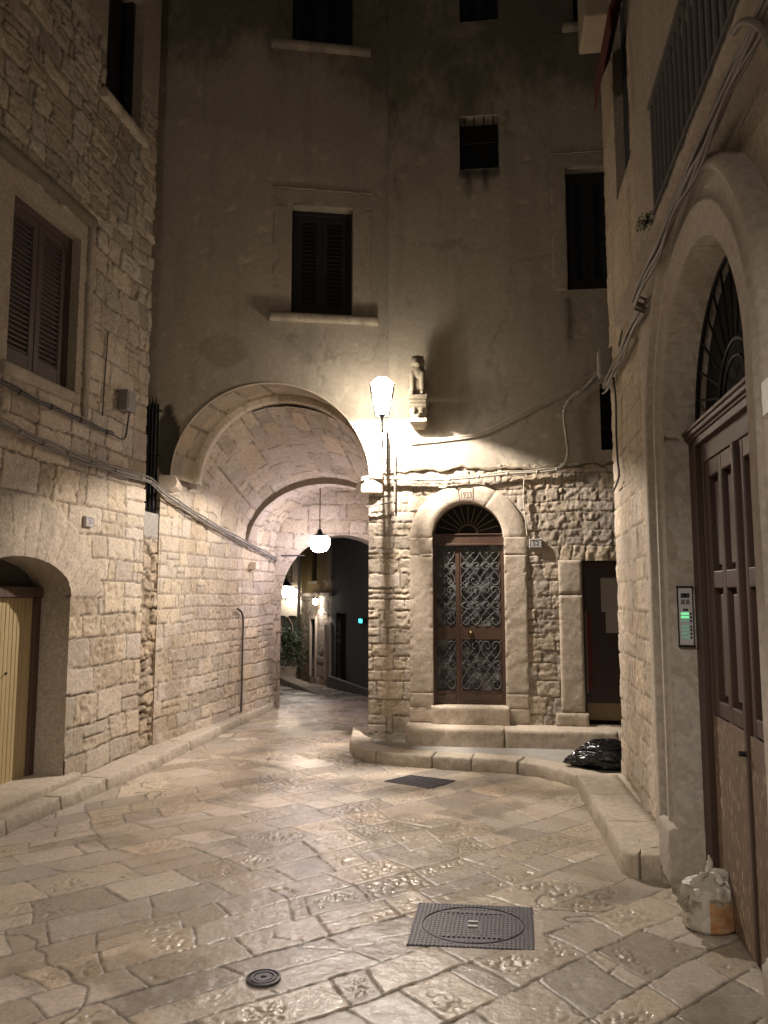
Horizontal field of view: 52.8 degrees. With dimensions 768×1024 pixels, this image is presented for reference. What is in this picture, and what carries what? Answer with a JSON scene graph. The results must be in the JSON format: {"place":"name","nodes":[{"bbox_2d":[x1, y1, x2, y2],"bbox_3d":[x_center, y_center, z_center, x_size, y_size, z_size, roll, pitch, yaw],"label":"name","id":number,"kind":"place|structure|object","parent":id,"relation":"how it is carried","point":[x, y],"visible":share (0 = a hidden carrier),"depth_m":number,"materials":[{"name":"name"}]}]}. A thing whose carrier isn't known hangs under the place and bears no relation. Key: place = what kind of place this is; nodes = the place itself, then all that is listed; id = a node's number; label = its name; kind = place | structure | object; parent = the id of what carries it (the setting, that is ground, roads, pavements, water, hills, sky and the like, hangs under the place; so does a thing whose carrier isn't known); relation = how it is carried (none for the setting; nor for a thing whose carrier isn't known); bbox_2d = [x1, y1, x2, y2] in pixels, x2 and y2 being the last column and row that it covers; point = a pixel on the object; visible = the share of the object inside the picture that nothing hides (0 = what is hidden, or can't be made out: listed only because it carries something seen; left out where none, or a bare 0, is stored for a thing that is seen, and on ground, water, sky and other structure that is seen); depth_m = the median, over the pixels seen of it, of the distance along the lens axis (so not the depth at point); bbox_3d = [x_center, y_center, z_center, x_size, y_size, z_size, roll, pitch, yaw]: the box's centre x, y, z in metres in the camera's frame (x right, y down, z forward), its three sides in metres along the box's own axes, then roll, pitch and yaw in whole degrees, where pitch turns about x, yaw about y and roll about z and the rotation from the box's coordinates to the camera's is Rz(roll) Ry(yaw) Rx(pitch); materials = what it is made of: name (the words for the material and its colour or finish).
{"place":"outdoors","nodes":[
{"label":"outdoors","id":0,"kind":"place"},
{"bbox_2d":[0,681,764,1023],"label":"street","id":1,"kind":"structure","parent":0,"point":[302,851],"depth_m":4.20,"materials":[{"name":"beige stone"}]},
{"bbox_2d":[0,0,161,814],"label":"stone building","id":2,"kind":"structure","parent":1,"relation":"on","point":[79,93],"depth_m":6.75,"materials":[{"name":"stone"}]},
{"bbox_2d":[0,586,43,784],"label":"door","id":3,"kind":"structure","parent":2,"relation":"in","point":[19,617],"depth_m":6.36,"materials":[{"name":"beige wood"}]},
{"bbox_2d":[0,195,79,405],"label":"window","id":4,"kind":"structure","parent":2,"relation":"in","point":[32,363],"depth_m":6.38,"materials":[{"name":"brown paint"}]},
{"bbox_2d":[0,378,114,435],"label":"cable","id":5,"kind":"object","parent":2,"relation":"attached to","point":[20,391],"visible":1,"depth_m":6.29,"materials":[{"name":"grey plastic"}]},
{"bbox_2d":[0,417,152,483],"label":"cable","id":6,"kind":"object","parent":2,"relation":"attached to","point":[67,454],"visible":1,"depth_m":6.50,"materials":[{"name":"grey plastic"}]},
{"bbox_2d":[83,516,93,526],"bbox_3d":[-2.631,0.086,6.880,0.053,0.090,0.133,-1,-6,10],"label":"house number tile","id":7,"kind":"object","parent":2,"relation":"attached to","point":[88,521],"visible":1,"depth_m":6.85,"materials":[{"name":"white ceramic"}]},
{"bbox_2d":[102,333,108,415],"bbox_3d":[-2.589,-1.282,7.194,0.011,0.806,0.055,-1,-6,10],"label":"cable","id":8,"kind":"object","parent":2,"relation":"attached to","point":[105,373],"visible":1,"depth_m":7.19,"materials":[{"name":"grey plastic"}]},
{"bbox_2d":[101,0,148,147],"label":"window","id":9,"kind":"structure","parent":2,"relation":"in","point":[117,93],"depth_m":8.00,"materials":[{"name":"paint"}]},
{"bbox_2d":[118,389,135,413],"bbox_3d":[-2.495,-1.075,7.529,0.106,0.200,0.180,-1,-6,10],"label":"junction box","id":10,"kind":"object","parent":2,"relation":"attached to","point":[127,401],"visible":1,"depth_m":7.45,"materials":[{"name":"grey plastic"}]},
{"bbox_2d":[115,413,129,439],"bbox_3d":[-2.511,-0.854,7.429,0.015,0.332,0.293,-1,-6,10],"label":"cable","id":11,"kind":"object","parent":10,"relation":"attached to","point":[126,429],"visible":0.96,"depth_m":7.51,"materials":[{"name":"grey plastic"}]},
{"bbox_2d":[0,703,273,837],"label":"kerb","id":12,"kind":"structure","parent":1,"relation":"on","point":[121,771],"depth_m":6.87,"materials":[{"name":"stone"}]},
{"bbox_2d":[246,969,280,987],"bbox_3d":[-0.520,2.026,3.343,0.148,0.043,0.148,0,-6,0],"label":"manhole cover","id":13,"kind":"object","parent":1,"relation":"on","point":[263,978],"visible":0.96,"depth_m":3.33,"materials":[{"name":"metal"}]},
{"bbox_2d":[280,675,353,702],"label":"kerb","id":14,"kind":"structure","parent":1,"relation":"on","point":[291,681],"depth_m":15.40,"materials":[{"name":"stone"}]},
{"bbox_2d":[280,624,307,677],"bbox_3d":[-2.170,3.234,17.480,0.914,1.496,0.814,0,-6,0],"label":"potted plant","id":15,"kind":"object","parent":14,"relation":"on","point":[289,669],"visible":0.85,"depth_m":17.44,"materials":[{"name":"green plant"}]},
{"bbox_2d":[327,410,368,702],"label":"grey house","id":16,"kind":"structure","parent":1,"relation":"on","point":[350,580],"depth_m":14.75,"materials":[{"name":"paint"}]},
{"bbox_2d":[341,613,345,680],"bbox_3d":[-0.731,2.706,15.297,0.050,1.402,0.689,2,-7,-20],"label":"door","id":17,"kind":"structure","parent":16,"relation":"in","point":[343,616],"depth_m":15.44,"materials":[{"name":"black wood"}]},
{"bbox_2d":[359,618,367,623],"bbox_3d":[-0.375,1.952,13.883,0.106,0.100,0.190,2,-7,-20],"label":"sign box","id":18,"kind":"object","parent":16,"relation":"attached to","point":[363,620],"visible":1,"depth_m":13.80,"materials":[{"name":"teal plastic"}]},
{"bbox_2d":[143,0,621,749],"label":"plastered building","id":19,"kind":"structure","parent":1,"relation":"on","point":[439,164],"depth_m":8.81,"materials":[{"name":"paint"}]},
{"bbox_2d":[143,395,162,513],"bbox_3d":[-2.546,-0.613,8.352,0.280,1.296,0.101,1,-6,-8],"label":"window","id":20,"kind":"structure","parent":19,"relation":"in","point":[152,426],"depth_m":8.34,"materials":[{"name":"black metal"}]},
{"bbox_2d":[150,479,277,561],"bbox_3d":[-2.010,0.195,9.756,0.056,0.720,3.680,-1,-6,13],"label":"cable","id":21,"kind":"object","parent":19,"relation":"attached to","point":[159,488],"visible":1,"depth_m":9.30,"materials":[{"name":"grey plastic"}]},
{"bbox_2d":[237,608,243,711],"bbox_3d":[-1.889,1.933,10.132,0.025,1.354,0.213,-1,-6,13],"label":"pipe","id":22,"kind":"object","parent":19,"relation":"attached to","point":[238,609],"visible":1,"depth_m":10.20,"materials":[{"name":"grey metal"}]},
{"bbox_2d":[309,488,329,551],"bbox_3d":[-0.901,0.113,10.887,0.288,0.907,0.288,0,-6,0],"label":"pendant lamp","id":23,"kind":"object","parent":19,"relation":"hanging from","point":[319,541],"visible":1,"depth_m":10.76,"materials":[{"name":"white glass"}]},
{"bbox_2d":[271,0,370,56],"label":"window","id":24,"kind":"structure","parent":19,"relation":"in","point":[334,36],"depth_m":9.34,"materials":[{"name":"paint"}]},
{"bbox_2d":[269,186,377,325],"bbox_3d":[-0.694,-2.933,8.951,1.236,1.599,0.298,1,-6,-8],"label":"window","id":25,"kind":"structure","parent":19,"relation":"in","point":[326,299],"depth_m":8.98,"materials":[{"name":"paint"}]},
{"bbox_2d":[366,501,392,507],"bbox_3d":[-0.050,-0.085,8.613,0.304,0.068,0.015,-1,-6,7],"label":"cable","id":26,"kind":"object","parent":19,"relation":"attached to","point":[379,504],"visible":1,"depth_m":8.61,"materials":[{"name":"white plastic"}]},
{"bbox_2d":[370,383,394,475],"bbox_3d":[-0.021,-0.921,8.458,0.265,0.997,0.647,0,-6,0],"label":"wall lantern","id":27,"kind":"object","parent":19,"relation":"attached to","point":[382,415],"depth_m":8.29,"materials":[{"name":"black metal"}]},
{"bbox_2d":[394,452,395,503],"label":"cable","id":28,"kind":"object","parent":19,"relation":"attached to","point":[394,476],"visible":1,"depth_m":8.63,"materials":[{"name":"white plastic"}]},
{"bbox_2d":[407,355,428,429],"bbox_3d":[0.379,-1.333,8.595,0.239,0.797,0.340,-1,-6,7],"label":"stone lion","id":29,"kind":"object","parent":19,"relation":"attached to","point":[417,396],"visible":1,"depth_m":8.50},
{"bbox_2d":[433,533,505,704],"bbox_3d":[0.936,1.169,8.521,0.787,1.860,0.101,-1,-6,7],"label":"door","id":30,"kind":"structure","parent":19,"relation":"in","point":[469,594],"depth_m":8.53,"materials":[{"name":"brown wood"}]},
{"bbox_2d":[361,371,596,481],"bbox_3d":[1.059,-0.946,8.570,2.643,1.215,0.078,-1,-6,6],"label":"cable","id":31,"kind":"object","parent":19,"relation":"attached to","point":[503,473],"visible":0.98,"depth_m":8.48,"materials":[{"name":"white plastic"}]},
{"bbox_2d":[460,0,497,22],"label":"window","id":32,"kind":"structure","parent":19,"relation":"in","point":[468,8],"depth_m":9.31,"materials":[{"name":"glass"}]},
{"bbox_2d":[460,116,498,169],"bbox_3d":[1.115,-4.276,9.094,0.449,0.660,0.203,-1,-6,7],"label":"window","id":33,"kind":"structure","parent":19,"relation":"in","point":[478,144],"depth_m":9.17,"materials":[{"name":"black metal"}]},
{"bbox_2d":[410,372,595,441],"bbox_3d":[1.331,-1.173,8.579,2.106,0.763,0.015,-1,-6,7],"label":"cable","id":34,"kind":"object","parent":19,"relation":"attached to","point":[506,419],"visible":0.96,"depth_m":8.55,"materials":[{"name":"grey plastic"}]},
{"bbox_2d":[523,479,527,535],"bbox_3d":[1.539,-0.050,8.439,0.047,0.633,0.013,-1,-6,7],"label":"cable","id":35,"kind":"object","parent":19,"relation":"attached to","point":[524,507],"visible":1,"depth_m":8.43,"materials":[{"name":"grey plastic"}]},
{"bbox_2d":[529,539,541,547],"bbox_3d":[1.644,0.342,8.405,0.134,0.098,0.058,-1,-6,7],"label":"house number tile","id":36,"kind":"object","parent":19,"relation":"attached to","point":[535,543],"visible":1,"depth_m":8.38,"materials":[{"name":"white ceramic"}]},
{"bbox_2d":[562,0,577,32],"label":"window","id":37,"kind":"structure","parent":19,"relation":"in","point":[567,27],"depth_m":8.96,"materials":[{"name":"paint"}]},
{"bbox_2d":[550,150,606,290],"bbox_3d":[2.322,-3.285,8.820,0.828,1.630,0.227,-1,-6,7],"label":"window","id":38,"kind":"structure","parent":19,"relation":"in","point":[583,218],"depth_m":8.83,"materials":[{"name":"paint"}]},
{"bbox_2d":[582,561,621,720],"bbox_3d":[2.563,1.386,8.318,0.850,1.728,0.070,-1,-6,7],"label":"door","id":39,"kind":"structure","parent":19,"relation":"in","point":[601,649],"depth_m":8.32,"materials":[{"name":"brown wood"}]},
{"bbox_2d":[600,578,617,611],"bbox_3d":[2.467,0.895,8.371,0.238,0.365,0.003,-1,-6,7],"label":"notice","id":40,"kind":"object","parent":39,"relation":"attached to","point":[609,594],"visible":0.65,"depth_m":8.37,"materials":[{"name":"paper"}]},
{"bbox_2d":[605,612,618,632],"bbox_3d":[2.485,1.185,8.341,0.187,0.232,0.003,-1,-6,7],"label":"notice","id":41,"kind":"object","parent":39,"relation":"attached to","point":[612,623],"visible":0.63,"depth_m":8.34,"materials":[{"name":"paper"}]},
{"bbox_2d":[600,389,612,449],"bbox_3d":[2.631,-1.030,8.567,0.500,0.734,0.193,-1,-6,7],"label":"window","id":42,"kind":"structure","parent":19,"relation":"in","point":[605,399],"depth_m":8.66,"materials":[{"name":"black glass"}]},
{"bbox_2d":[384,775,455,788],"bbox_3d":[0.325,2.412,6.907,0.536,0.039,0.366,-4,-7,33],"label":"manhole cover","id":43,"kind":"object","parent":1,"relation":"on","point":[422,781],"visible":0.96,"depth_m":6.88,"materials":[{"name":"metal"}]},
{"bbox_2d":[406,902,534,949],"bbox_3d":[0.448,2.092,3.889,0.634,0.051,0.511,-1,-6,6],"label":"manhole cover","id":44,"kind":"object","parent":1,"relation":"on","point":[473,926],"visible":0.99,"depth_m":3.86,"materials":[{"name":"metal"}]},
{"bbox_2d":[349,727,599,787],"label":"kerb","id":45,"kind":"structure","parent":1,"relation":"on","point":[363,746],"depth_m":7.38,"materials":[{"name":"stone"}]},
{"bbox_2d":[578,774,660,880],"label":"kerb","id":46,"kind":"structure","parent":1,"relation":"on","point":[623,820],"depth_m":5.17,"materials":[{"name":"stone"}]},
{"bbox_2d":[577,0,767,1023],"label":"portal building","id":47,"kind":"structure","parent":1,"relation":"on","point":[690,375],"depth_m":4.17,"materials":[{"name":"stone"}]},
{"bbox_2d":[597,347,611,378],"bbox_3d":[1.995,-1.345,7.008,0.118,0.260,0.140,-1,-6,9],"label":"junction box","id":48,"kind":"object","parent":47,"relation":"attached to","point":[604,360],"visible":0.89,"depth_m":6.94,"materials":[{"name":"grey plastic"}]},
{"bbox_2d":[612,377,619,491],"bbox_3d":[1.960,-0.669,6.585,0.017,0.965,0.390,-1,-6,9],"label":"cable","id":49,"kind":"object","parent":47,"relation":"attached to","point":[616,442],"visible":1,"depth_m":6.47,"materials":[{"name":"grey plastic"}]},
{"bbox_2d":[618,330,622,345],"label":"cable","id":50,"kind":"object","parent":47,"relation":"attached to","point":[620,337],"visible":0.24,"depth_m":6.10,"materials":[{"name":"grey plastic"}]},
{"bbox_2d":[633,210,653,235],"bbox_3d":[1.598,-1.759,4.709,0.137,0.130,0.203,0,-6,0],"label":"weed","id":51,"kind":"object","parent":47,"relation":"attached to","point":[644,223],"visible":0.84,"depth_m":4.71,"materials":[{"name":"green plant"}]},
{"bbox_2d":[602,0,767,393],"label":"cable","id":52,"kind":"object","parent":47,"relation":"attached to","point":[740,61],"visible":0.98,"depth_m":3.29,"materials":[{"name":"grey plastic"}]},
{"bbox_2d":[676,586,695,646],"bbox_3d":[1.683,0.583,4.323,0.088,0.337,0.040,-1,-6,9],"label":"intercom panel","id":53,"kind":"object","parent":47,"relation":"attached to","point":[685,617],"visible":1,"depth_m":4.32,"materials":[{"name":"metal"}]},
{"bbox_2d":[680,593,689,597],"bbox_3d":[1.682,0.467,4.326,0.048,0.025,0.003,-1,-6,9],"label":"camera window","id":54,"kind":"structure","parent":53,"relation":"in","point":[682,594],"depth_m":4.33,"materials":[{"name":"glass"}]},
{"bbox_2d":[682,376,767,968],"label":"portal door","id":55,"kind":"structure","parent":47,"relation":"in","point":[728,655],"depth_m":3.79,"materials":[{"name":"brown wood"}]},
{"bbox_2d":[730,16,767,48],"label":"cable","id":56,"kind":"object","parent":47,"relation":"attached to","point":[759,27],"visible":1,"depth_m":2.48,"materials":[{"name":"grey plastic"}]},
{"bbox_2d":[761,377,767,418],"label":"wall box","id":57,"kind":"object","parent":47,"relation":"attached to","point":[764,386],"visible":1,"depth_m":2.44,"materials":[{"name":"white plastic"}]},
{"bbox_2d":[675,855,734,935],"bbox_3d":[1.630,1.900,3.886,0.260,0.340,0.287,-4,-7,34],"label":"rubbish bag","id":58,"kind":"object","parent":1,"relation":"on","point":[704,901],"visible":0.84,"depth_m":3.79,"materials":[{"name":"white plastic"}]},
{"bbox_2d":[373,739,620,772],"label":"pavement","id":59,"kind":"structure","parent":0,"point":[560,755],"depth_m":7.78,"materials":[{"name":"beige stone"}]},
{"bbox_2d":[563,738,621,770],"bbox_3d":[1.958,2.174,6.975,0.681,0.259,0.395,0,-6,0],"label":"rubbish bag","id":60,"kind":"object","parent":59,"relation":"on","point":[601,754],"visible":0.82,"depth_m":6.86,"materials":[{"name":"black plastic"}]},
{"bbox_2d":[584,773,650,814],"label":"pavement","id":61,"kind":"structure","parent":0,"point":[623,779],"depth_m":6.39,"materials":[{"name":"beige stone"}]},
{"label":"ground","id":62,"kind":"structure","parent":0,"visible":0},
{"bbox_2d":[213,396,330,677],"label":"white house","id":63,"kind":"structure","parent":62,"relation":"on","point":[289,611],"depth_m":18.86,"materials":[{"name":"paint"}]},
{"bbox_2d":[281,572,292,600],"bbox_3d":[-2.221,1.734,18.107,0.246,0.670,1.423,0,-6,0],"label":"wall lantern","id":64,"kind":"object","parent":63,"relation":"attached to","point":[286,583],"depth_m":17.45,"materials":[{"name":"black metal"}]},
{"bbox_2d":[282,616,300,664],"bbox_3d":[-2.234,3.277,18.950,0.520,1.492,0.040,0,-6,-1],"label":"door","id":65,"kind":"structure","parent":63,"relation":"in","point":[294,621],"depth_m":18.98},
{"bbox_2d":[296,402,340,685],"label":"yellow house","id":66,"kind":"structure","parent":62,"relation":"on","point":[313,621],"depth_m":17.23,"materials":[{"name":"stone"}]},
{"bbox_2d":[308,552,316,583],"bbox_3d":[-1.544,0.982,17.420,0.190,1.260,0.542,2,-7,-20],"label":"window","id":67,"kind":"structure","parent":66,"relation":"in","point":[309,582],"depth_m":17.52,"materials":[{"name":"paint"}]},
{"bbox_2d":[309,616,316,677],"bbox_3d":[-1.528,2.985,17.199,0.322,1.332,0.515,0,-6,0],"label":"door","id":68,"kind":"structure","parent":66,"relation":"in","point":[310,617],"depth_m":17.33,"materials":[{"name":"brown wood"}]},
{"bbox_2d":[313,596,320,604],"bbox_3d":[-1.434,1.911,16.683,0.221,0.180,0.135,0,-6,0],"label":"wall lamp","id":69,"kind":"object","parent":66,"relation":"attached to","point":[315,601],"visible":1,"depth_m":16.64,"materials":[{"name":"white glass"}]},
{"bbox_2d":[323,621,331,677],"bbox_3d":[-1.121,2.869,16.097,0.305,1.162,0.471,0,-6,0],"label":"door","id":70,"kind":"structure","parent":66,"relation":"in","point":[325,623],"depth_m":16.22,"materials":[{"name":"brown wood"}]}
]}

